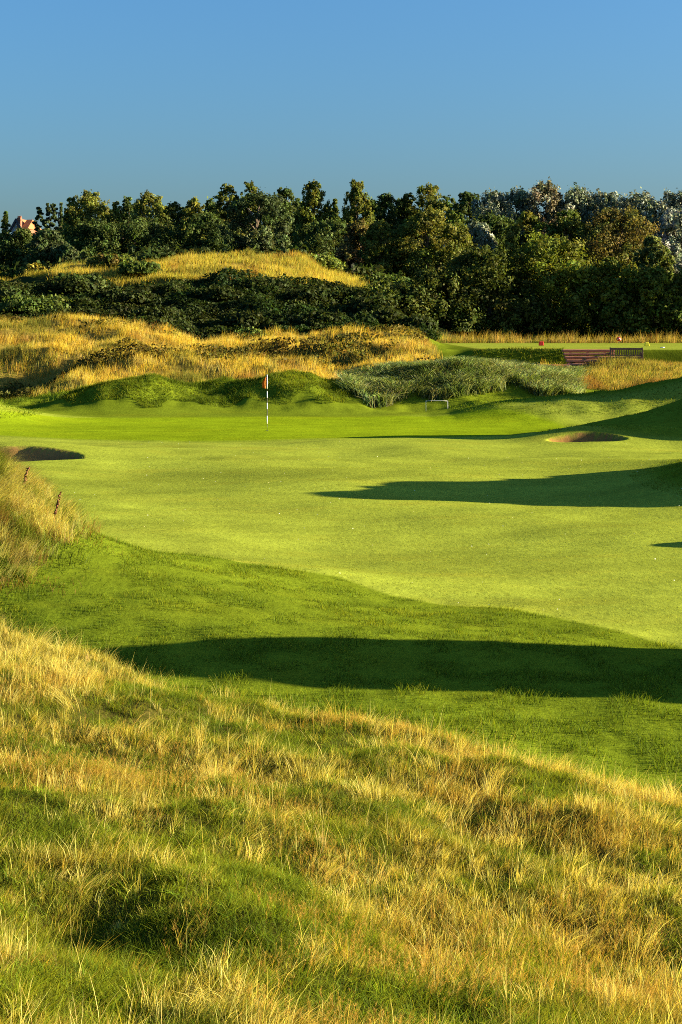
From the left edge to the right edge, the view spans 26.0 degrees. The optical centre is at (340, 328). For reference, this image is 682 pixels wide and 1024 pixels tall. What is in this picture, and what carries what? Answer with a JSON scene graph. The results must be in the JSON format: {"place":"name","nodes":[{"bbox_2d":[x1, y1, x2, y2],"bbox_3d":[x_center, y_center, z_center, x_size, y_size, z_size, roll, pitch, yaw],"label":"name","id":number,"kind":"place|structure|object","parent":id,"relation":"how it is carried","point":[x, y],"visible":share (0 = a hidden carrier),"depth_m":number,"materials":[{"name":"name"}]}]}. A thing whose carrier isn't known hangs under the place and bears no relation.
{"place":"outdoors","nodes":[
{"label":"outdoors","id":0,"kind":"place"},
{"bbox_2d":[0,255,681,1023],"bbox_3d":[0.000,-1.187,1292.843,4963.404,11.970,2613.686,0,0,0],"label":"ground","id":1,"kind":"structure","parent":0,"point":[306,427],"depth_m":27.45,"materials":[{"name":"green plant"}]},
{"bbox_2d":[0,211,10,264],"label":"spruce tree","id":2,"kind":"object","parent":1,"relation":"on","point":[4,227],"visible":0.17,"depth_m":187.79,"materials":[{"name":"green plant"}]},
{"bbox_2d":[0,286,30,300],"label":"bush","id":3,"kind":"object","parent":1,"relation":"on","point":[6,291],"visible":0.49,"depth_m":119.25,"materials":[{"name":"green plant"}]},
{"bbox_2d":[0,226,32,272],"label":"broadleaf tree","id":4,"kind":"object","parent":1,"relation":"on","point":[14,249],"visible":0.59,"depth_m":180.89,"materials":[{"name":"green plant"}]},
{"bbox_2d":[9,216,41,234],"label":"house","id":5,"kind":"structure","parent":1,"relation":"on","point":[19,222],"depth_m":223.39,"materials":[{"name":"tile"}]},
{"bbox_2d":[23,466,29,483],"bbox_3d":[-4.905,2.419,23.002,0.136,0.553,0.060,0,0,-14],"label":"dock plant","id":6,"kind":"object","parent":1,"relation":"on","point":[26,474],"visible":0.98,"depth_m":23.00,"materials":[{"name":"brown plant"}]},
{"bbox_2d":[20,262,47,275],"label":"bush","id":7,"kind":"object","parent":1,"relation":"on","point":[35,266],"visible":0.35,"depth_m":145.42,"materials":[{"name":"green plant"}]},
{"bbox_2d":[0,291,77,311],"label":"bush","id":8,"kind":"object","parent":1,"relation":"on","point":[17,303],"visible":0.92,"depth_m":113.71,"materials":[{"name":"green plant"}]},
{"bbox_2d":[31,206,46,238],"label":"pine tree","id":9,"kind":"object","parent":1,"relation":"on","point":[40,213],"visible":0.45,"depth_m":195.69,"materials":[{"name":"green plant"}]},
{"bbox_2d":[27,311,50,317],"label":"bush","id":10,"kind":"object","parent":1,"relation":"on","point":[33,313],"visible":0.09,"depth_m":112.02,"materials":[{"name":"green plant"}]},
{"bbox_2d":[23,228,67,267],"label":"broadleaf tree","id":11,"kind":"object","parent":1,"relation":"on","point":[42,245],"visible":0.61,"depth_m":156.77,"materials":[{"name":"green plant"}]},
{"bbox_2d":[43,203,59,243],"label":"pine tree","id":12,"kind":"object","parent":1,"relation":"on","point":[52,211],"visible":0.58,"depth_m":195.84,"materials":[{"name":"green plant"}]},
{"bbox_2d":[53,492,61,521],"bbox_3d":[-4.279,2.808,22.298,0.139,0.703,0.077,0,0,0],"label":"dock plant","id":13,"kind":"object","parent":1,"relation":"on","point":[57,504],"visible":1,"depth_m":22.30,"materials":[{"name":"brown plant"}]},
{"bbox_2d":[58,202,63,232],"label":"spruce tree","id":14,"kind":"object","parent":1,"relation":"on","point":[60,223],"visible":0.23,"depth_m":195.89,"materials":[{"name":"green plant"}]},
{"bbox_2d":[0,437,127,614],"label":"marram grass","id":15,"kind":"structure","parent":1,"relation":"on","point":[29,505],"depth_m":22.25,"materials":[{"name":"yellow plant"}]},
{"bbox_2d":[52,243,79,264],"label":"bush","id":16,"kind":"object","parent":1,"relation":"on","point":[64,251],"visible":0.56,"depth_m":155.13,"materials":[{"name":"green plant"}]},
{"bbox_2d":[35,276,97,292],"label":"bush","id":17,"kind":"object","parent":1,"relation":"on","point":[71,286],"visible":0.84,"depth_m":121.44,"materials":[{"name":"green plant"}]},
{"bbox_2d":[59,196,79,247],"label":"broadleaf tree","id":18,"kind":"object","parent":1,"relation":"on","point":[72,200],"visible":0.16,"depth_m":190.61,"materials":[{"name":"green plant"}]},
{"bbox_2d":[56,272,108,288],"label":"bush","id":19,"kind":"object","parent":1,"relation":"on","point":[100,282],"visible":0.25,"depth_m":123.27,"materials":[{"name":"green plant"}]},
{"bbox_2d":[57,189,114,247],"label":"broadleaf tree","id":20,"kind":"object","parent":1,"relation":"on","point":[89,205],"visible":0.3,"depth_m":188.74,"materials":[{"name":"green plant"}]},
{"bbox_2d":[59,216,136,259],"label":"broadleaf tree","id":21,"kind":"object","parent":1,"relation":"on","point":[75,237],"visible":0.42,"depth_m":175.28,"materials":[{"name":"green plant"}]},
{"bbox_2d":[82,252,138,266],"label":"bush","id":22,"kind":"object","parent":1,"relation":"on","point":[109,259],"visible":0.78,"depth_m":136.62,"materials":[{"name":"green plant"}]},
{"bbox_2d":[109,201,124,249],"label":"poplar tree","id":23,"kind":"object","parent":1,"relation":"on","point":[118,215],"visible":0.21,"depth_m":187.64,"materials":[{"name":"green plant"}]},
{"bbox_2d":[89,286,153,302],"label":"bush","id":24,"kind":"object","parent":1,"relation":"on","point":[138,296],"visible":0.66,"depth_m":118.59,"materials":[{"name":"green plant"}]},
{"bbox_2d":[120,196,133,246],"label":"broadleaf tree","id":25,"kind":"object","parent":1,"relation":"on","point":[126,207],"visible":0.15,"depth_m":193.63,"materials":[{"name":"green plant"}]},
{"bbox_2d":[116,259,162,274],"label":"bush","id":26,"kind":"object","parent":1,"relation":"on","point":[138,267],"visible":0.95,"depth_m":130.64,"materials":[{"name":"green plant"}]},
{"bbox_2d":[123,202,162,249],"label":"broadleaf tree","id":27,"kind":"object","parent":1,"relation":"on","point":[132,205],"visible":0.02,"depth_m":202.12,"materials":[{"name":"green plant"}]},
{"bbox_2d":[124,190,173,251],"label":"broadleaf tree","id":28,"kind":"object","parent":1,"relation":"on","point":[153,201],"visible":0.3,"depth_m":187.25,"materials":[{"name":"green plant"}]},
{"bbox_2d":[87,214,211,254],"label":"broadleaf tree","id":29,"kind":"object","parent":1,"relation":"on","point":[147,232],"visible":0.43,"depth_m":176.27,"materials":[{"name":"green plant"}]},
{"bbox_2d":[126,304,185,319],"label":"bush","id":30,"kind":"object","parent":1,"relation":"on","point":[163,311],"visible":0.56,"depth_m":111.99,"materials":[{"name":"green plant"}]},
{"bbox_2d":[152,205,177,222],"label":"broadleaf tree","id":31,"kind":"object","parent":1,"relation":"on","point":[163,213],"visible":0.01,"depth_m":201.30,"materials":[{"name":"green plant"}]},
{"bbox_2d":[141,280,204,296],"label":"bush","id":32,"kind":"object","parent":1,"relation":"on","point":[162,290],"visible":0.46,"depth_m":122.13,"materials":[{"name":"green plant"}]},
{"bbox_2d":[162,201,185,245],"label":"broadleaf tree","id":33,"kind":"object","parent":1,"relation":"on","point":[173,208],"visible":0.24,"depth_m":189.51,"materials":[{"name":"green plant"}]},
{"bbox_2d":[176,206,187,228],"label":"broadleaf tree","id":34,"kind":"object","parent":1,"relation":"on","point":[184,208],"visible":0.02,"depth_m":200.95,"materials":[{"name":"green plant"}]},
{"bbox_2d":[179,196,204,242],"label":"broadleaf tree","id":35,"kind":"object","parent":1,"relation":"on","point":[193,205],"visible":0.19,"depth_m":185.38,"materials":[{"name":"green plant"}]},
{"bbox_2d":[163,209,240,255],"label":"broadleaf tree","id":36,"kind":"object","parent":1,"relation":"on","point":[207,226],"visible":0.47,"depth_m":176.10,"materials":[{"name":"green plant"}]},
{"bbox_2d":[203,196,225,234],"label":"broadleaf tree","id":37,"kind":"object","parent":1,"relation":"on","point":[210,204],"visible":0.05,"depth_m":201.19,"materials":[{"name":"green plant"}]},
{"bbox_2d":[0,266,436,340],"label":"bank scrub","id":38,"kind":"object","parent":1,"relation":"on","point":[286,317],"visible":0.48,"depth_m":117.29,"materials":[{"name":"green plant"}]},
{"bbox_2d":[0,313,441,399],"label":"tall grass","id":39,"kind":"structure","parent":1,"relation":"on","point":[274,352],"depth_m":87.80,"materials":[{"name":"yellow plant"}]},
{"bbox_2d":[195,283,248,299],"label":"bush","id":40,"kind":"object","parent":1,"relation":"on","point":[224,291],"visible":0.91,"depth_m":119.77,"materials":[{"name":"green plant"}]},
{"bbox_2d":[212,183,238,247],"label":"broadleaf tree","id":41,"kind":"object","parent":1,"relation":"on","point":[226,198],"visible":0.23,"depth_m":189.46,"materials":[{"name":"green plant"}]},
{"bbox_2d":[215,308,267,328],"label":"bush","id":42,"kind":"object","parent":1,"relation":"on","point":[249,319],"visible":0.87,"depth_m":111.00,"materials":[{"name":"green plant"}]},
{"bbox_2d":[230,327,268,337],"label":"bush","id":43,"kind":"object","parent":1,"relation":"on","point":[248,331],"visible":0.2,"depth_m":103.56,"materials":[{"name":"green plant"}]},
{"bbox_2d":[235,180,265,236],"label":"broadleaf tree","id":44,"kind":"object","parent":1,"relation":"on","point":[250,187],"visible":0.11,"depth_m":189.43,"materials":[{"name":"green plant"}]},
{"bbox_2d":[218,188,294,255],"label":"tree","id":45,"kind":"object","parent":1,"relation":"on","point":[268,209],"visible":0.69,"depth_m":158.58,"materials":[{"name":"green plant"}]},
{"bbox_2d":[230,274,292,291],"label":"bush","id":46,"kind":"object","parent":1,"relation":"on","point":[272,281],"visible":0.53,"depth_m":123.70,"materials":[{"name":"green plant"}]},
{"bbox_2d":[262,374,267,430],"bbox_3d":[-3.023,2.951,59.000,0.254,2.262,0.108,0,0,0],"label":"flagstick","id":47,"kind":"object","parent":1,"relation":"on","point":[265,383],"visible":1,"depth_m":58.99,"materials":[{"name":"white paint"}]},
{"bbox_2d":[262,186,307,245],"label":"broadleaf tree","id":48,"kind":"object","parent":1,"relation":"on","point":[286,192],"visible":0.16,"depth_m":189.41,"materials":[{"name":"green plant"}]},
{"bbox_2d":[288,198,311,241],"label":"broadleaf tree","id":49,"kind":"object","parent":1,"relation":"on","point":[298,207],"visible":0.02,"depth_m":201.20,"materials":[{"name":"green plant"}]},
{"bbox_2d":[278,285,330,302],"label":"bush","id":50,"kind":"object","parent":1,"relation":"on","point":[305,293],"visible":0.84,"depth_m":120.17,"materials":[{"name":"green plant"}]},
{"bbox_2d":[292,177,332,253],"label":"poplar tree","id":51,"kind":"object","parent":1,"relation":"on","point":[313,199],"visible":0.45,"depth_m":183.36,"materials":[{"name":"green plant"}]},
{"bbox_2d":[297,309,351,327],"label":"bush","id":52,"kind":"object","parent":1,"relation":"on","point":[313,319],"visible":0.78,"depth_m":110.92,"materials":[{"name":"green plant"}]},
{"bbox_2d":[303,251,345,270],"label":"bush","id":53,"kind":"object","parent":1,"relation":"on","point":[331,261],"visible":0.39,"depth_m":146.54,"materials":[{"name":"green plant"}]},
{"bbox_2d":[290,215,361,256],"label":"broadleaf tree","id":54,"kind":"object","parent":1,"relation":"on","point":[335,228],"visible":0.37,"depth_m":172.42,"materials":[{"name":"green plant"}]},
{"bbox_2d":[309,206,342,232],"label":"broadleaf tree","id":55,"kind":"object","parent":1,"relation":"on","point":[329,216],"visible":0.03,"depth_m":201.13,"materials":[{"name":"green plant"}]},
{"bbox_2d":[328,198,342,251],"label":"spruce tree","id":56,"kind":"object","parent":1,"relation":"on","point":[335,209],"visible":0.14,"depth_m":179.78,"materials":[{"name":"green plant"}]},
{"bbox_2d":[0,239,674,305],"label":"woodland undergrowth","id":57,"kind":"object","parent":1,"relation":"on","point":[371,270],"visible":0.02,"depth_m":149.72,"materials":[{"name":"green plant"}]},
{"bbox_2d":[0,612,681,1023],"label":"dry rough grass","id":58,"kind":"structure","parent":1,"relation":"on","point":[28,968],"depth_m":6.65,"materials":[{"name":"yellow plant"}]},
{"bbox_2d":[0,249,681,397],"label":"golden dune grass","id":59,"kind":"structure","parent":1,"relation":"on","point":[609,367],"depth_m":91.69,"materials":[{"name":"yellow plant"}]},
{"bbox_2d":[0,346,681,493],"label":"mound grass","id":60,"kind":"structure","parent":1,"relation":"on","point":[85,387],"depth_m":71.15,"materials":[{"name":"green plant"}]},
{"bbox_2d":[322,283,370,302],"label":"bush","id":61,"kind":"object","parent":1,"relation":"on","point":[340,292],"visible":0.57,"depth_m":122.16,"materials":[{"name":"green plant"}]},
{"bbox_2d":[334,244,364,273],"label":"broadleaf tree","id":62,"kind":"object","parent":1,"relation":"on","point":[348,255],"visible":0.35,"depth_m":155.16,"materials":[{"name":"green plant"}]},
{"bbox_2d":[338,179,374,249],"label":"poplar tree","id":63,"kind":"object","parent":1,"relation":"on","point":[356,196],"visible":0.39,"depth_m":183.32,"materials":[{"name":"green plant"}]},
{"bbox_2d":[334,218,378,264],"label":"broadleaf tree","id":64,"kind":"object","parent":1,"relation":"on","point":[351,237],"visible":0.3,"depth_m":163.24,"materials":[{"name":"green plant"}]},
{"bbox_2d":[341,294,408,317],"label":"bush","id":65,"kind":"object","parent":1,"relation":"on","point":[359,303],"visible":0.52,"depth_m":118.00,"materials":[{"name":"green plant"}]},
{"bbox_2d":[359,198,396,234],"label":"broadleaf tree","id":66,"kind":"object","parent":1,"relation":"on","point":[373,203],"visible":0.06,"depth_m":201.24,"materials":[{"name":"green plant"}]},
{"bbox_2d":[357,219,405,278],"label":"oak tree","id":67,"kind":"object","parent":1,"relation":"on","point":[378,244],"visible":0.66,"depth_m":157.05,"materials":[{"name":"green plant"}]},
{"bbox_2d":[354,307,409,326],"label":"bush","id":68,"kind":"object","parent":1,"relation":"on","point":[389,317],"visible":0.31,"depth_m":113.00,"materials":[{"name":"green plant"}]},
{"bbox_2d":[358,270,408,286],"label":"bush","id":69,"kind":"object","parent":1,"relation":"on","point":[379,277],"visible":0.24,"depth_m":139.42,"materials":[{"name":"green plant"}]},
{"bbox_2d":[373,192,403,231],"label":"broadleaf tree","id":70,"kind":"object","parent":1,"relation":"on","point":[386,201],"visible":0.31,"depth_m":189.02,"materials":[{"name":"green plant"}]},
{"bbox_2d":[353,279,452,321],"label":"hedge shrub","id":71,"kind":"object","parent":1,"relation":"on","point":[399,290],"visible":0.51,"depth_m":122.73,"materials":[{"name":"green plant"}]},
{"bbox_2d":[396,192,417,252],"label":"broadleaf tree","id":72,"kind":"object","parent":1,"relation":"on","point":[406,203],"visible":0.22,"depth_m":190.41,"materials":[{"name":"green plant"}]},
{"bbox_2d":[399,313,440,339],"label":"bush","id":73,"kind":"object","parent":1,"relation":"on","point":[415,320],"visible":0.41,"depth_m":112.22,"materials":[{"name":"green plant"}]},
{"bbox_2d":[403,182,450,274],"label":"broadleaf tree","id":74,"kind":"object","parent":1,"relation":"on","point":[431,199],"visible":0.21,"depth_m":188.82,"materials":[{"name":"green plant"}]},
{"bbox_2d":[387,205,472,282],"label":"oak tree","id":75,"kind":"object","parent":1,"relation":"on","point":[430,219],"visible":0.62,"depth_m":156.28,"materials":[{"name":"green plant"}]},
{"bbox_2d":[401,261,494,332],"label":"hedge shrub","id":76,"kind":"object","parent":1,"relation":"on","point":[449,280],"visible":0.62,"depth_m":124.10,"materials":[{"name":"green plant"}]},
{"bbox_2d":[433,195,462,245],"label":"broadleaf tree","id":77,"kind":"object","parent":1,"relation":"on","point":[447,203],"visible":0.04,"depth_m":201.38,"materials":[{"name":"green plant"}]},
{"bbox_2d":[437,210,470,268],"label":"broadleaf tree","id":78,"kind":"object","parent":1,"relation":"on","point":[458,218],"visible":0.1,"depth_m":159.67,"materials":[{"name":"green plant"}]},
{"bbox_2d":[446,191,479,223],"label":"broadleaf tree","id":79,"kind":"object","parent":1,"relation":"on","point":[465,204],"visible":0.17,"depth_m":186.89,"materials":[{"name":"green plant"}]},
{"bbox_2d":[467,219,497,266],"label":"silver poplar tree","id":80,"kind":"object","parent":1,"relation":"on","point":[480,233],"visible":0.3,"depth_m":162.85,"materials":[{"name":"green plant"}]},
{"bbox_2d":[465,210,520,264],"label":"broadleaf tree","id":81,"kind":"object","parent":1,"relation":"on","point":[498,225],"visible":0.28,"depth_m":170.89,"materials":[{"name":"green plant"}]},
{"bbox_2d":[470,187,516,237],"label":"silver poplar tree","id":82,"kind":"object","parent":1,"relation":"on","point":[490,200],"visible":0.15,"depth_m":178.85,"materials":[{"name":"green plant"}]},
{"bbox_2d":[436,243,556,336],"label":"hedge shrub","id":83,"kind":"object","parent":1,"relation":"on","point":[493,274],"visible":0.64,"depth_m":125.76,"materials":[{"name":"green plant"}]},
{"bbox_2d":[496,185,540,245],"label":"silver poplar tree","id":84,"kind":"object","parent":1,"relation":"on","point":[518,198],"visible":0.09,"depth_m":180.56,"materials":[{"name":"green plant"}]},
{"bbox_2d":[501,210,547,280],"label":"broadleaf tree","id":85,"kind":"object","parent":1,"relation":"on","point":[525,219],"visible":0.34,"depth_m":161.32,"materials":[{"name":"green plant"}]},
{"bbox_2d":[516,176,579,246],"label":"silver poplar tree","id":86,"kind":"object","parent":1,"relation":"on","point":[541,192],"visible":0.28,"depth_m":178.34,"materials":[{"name":"green plant"}]},
{"bbox_2d":[492,229,606,335],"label":"hedge shrub","id":87,"kind":"object","parent":1,"relation":"on","point":[552,282],"visible":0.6,"depth_m":127.78,"materials":[{"name":"green plant"}]},
{"bbox_2d":[543,208,594,271],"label":"broadleaf tree","id":88,"kind":"object","parent":1,"relation":"on","point":[571,222],"visible":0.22,"depth_m":161.09,"materials":[{"name":"green plant"}]},
{"bbox_2d":[557,182,598,235],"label":"silver poplar tree","id":89,"kind":"object","parent":1,"relation":"on","point":[578,198],"visible":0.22,"depth_m":180.05,"materials":[{"name":"green plant"}]},
{"bbox_2d":[562,349,614,366],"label":"retaining wall","id":90,"kind":"structure","parent":1,"relation":"on","point":[570,358],"depth_m":81.51,"materials":[{"name":"brown wood"}]},
{"bbox_2d":[555,256,658,335],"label":"hedge shrub","id":91,"kind":"object","parent":1,"relation":"on","point":[613,274],"visible":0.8,"depth_m":126.42,"materials":[{"name":"green plant"}]},
{"bbox_2d":[580,188,638,263],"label":"silver poplar tree","id":92,"kind":"object","parent":1,"relation":"on","point":[610,199],"visible":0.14,"depth_m":178.91,"materials":[{"name":"green plant"}]},
{"bbox_2d":[575,204,665,274],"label":"oak tree","id":93,"kind":"object","parent":1,"relation":"on","point":[611,225],"visible":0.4,"depth_m":157.83,"materials":[{"name":"green plant"}]},
{"bbox_2d":[609,347,642,360],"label":"park bench","id":94,"kind":"object","parent":1,"relation":"on","point":[630,349],"visible":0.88,"depth_m":80.89,"materials":[{"name":"brown wood"}]},
{"bbox_2d":[617,187,667,256],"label":"silver poplar tree","id":95,"kind":"object","parent":1,"relation":"on","point":[644,201],"visible":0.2,"depth_m":177.83,"materials":[{"name":"green plant"}]},
{"bbox_2d":[614,265,681,340],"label":"hedge shrub","id":96,"kind":"object","parent":1,"relation":"on","point":[656,279],"visible":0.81,"depth_m":123.95,"materials":[{"name":"green plant"}]},
{"bbox_2d":[631,235,676,289],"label":"broadleaf tree","id":97,"kind":"object","parent":1,"relation":"on","point":[652,249],"visible":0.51,"depth_m":149.06,"materials":[{"name":"green plant"}]},
{"bbox_2d":[645,188,681,244],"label":"silver poplar tree","id":98,"kind":"object","parent":1,"relation":"on","point":[674,202],"visible":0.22,"depth_m":179.03,"materials":[{"name":"green plant"}]},
{"bbox_2d":[652,206,681,276],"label":"silver poplar tree","id":99,"kind":"object","parent":1,"relation":"on","point":[671,219],"visible":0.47,"depth_m":162.52,"materials":[{"name":"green plant"}]},
{"bbox_2d":[659,266,681,334],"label":"hedge shrub","id":100,"kind":"object","parent":1,"relation":"on","point":[678,276],"visible":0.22,"depth_m":125.14,"materials":[{"name":"green plant"}]},
{"bbox_2d":[0,520,681,800],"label":"green rough grass","id":101,"kind":"structure","parent":0,"point":[380,620],"depth_m":17.51,"materials":[{"name":"green plant"}]},
{"bbox_2d":[0,0,681,244],"label":"sky","id":102,"kind":"structure","parent":0,"point":[179,101],"materials":[{"name":"blue"}]},
{"bbox_2d":[19,456,681,642],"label":"fairway grass","id":103,"kind":"structure","parent":0,"point":[400,519],"depth_m":32.62,"materials":[{"name":"green plant"}]},
{"bbox_2d":[54,442,681,604],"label":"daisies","id":104,"kind":"object","parent":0,"point":[339,498],"visible":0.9,"depth_m":35.97,"materials":[{"name":"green plant"}]},
{"bbox_2d":[330,354,598,408],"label":"reed bank grass","id":105,"kind":"structure","parent":0,"point":[384,384],"depth_m":72.92,"materials":[{"name":"green plant"}]}
]}

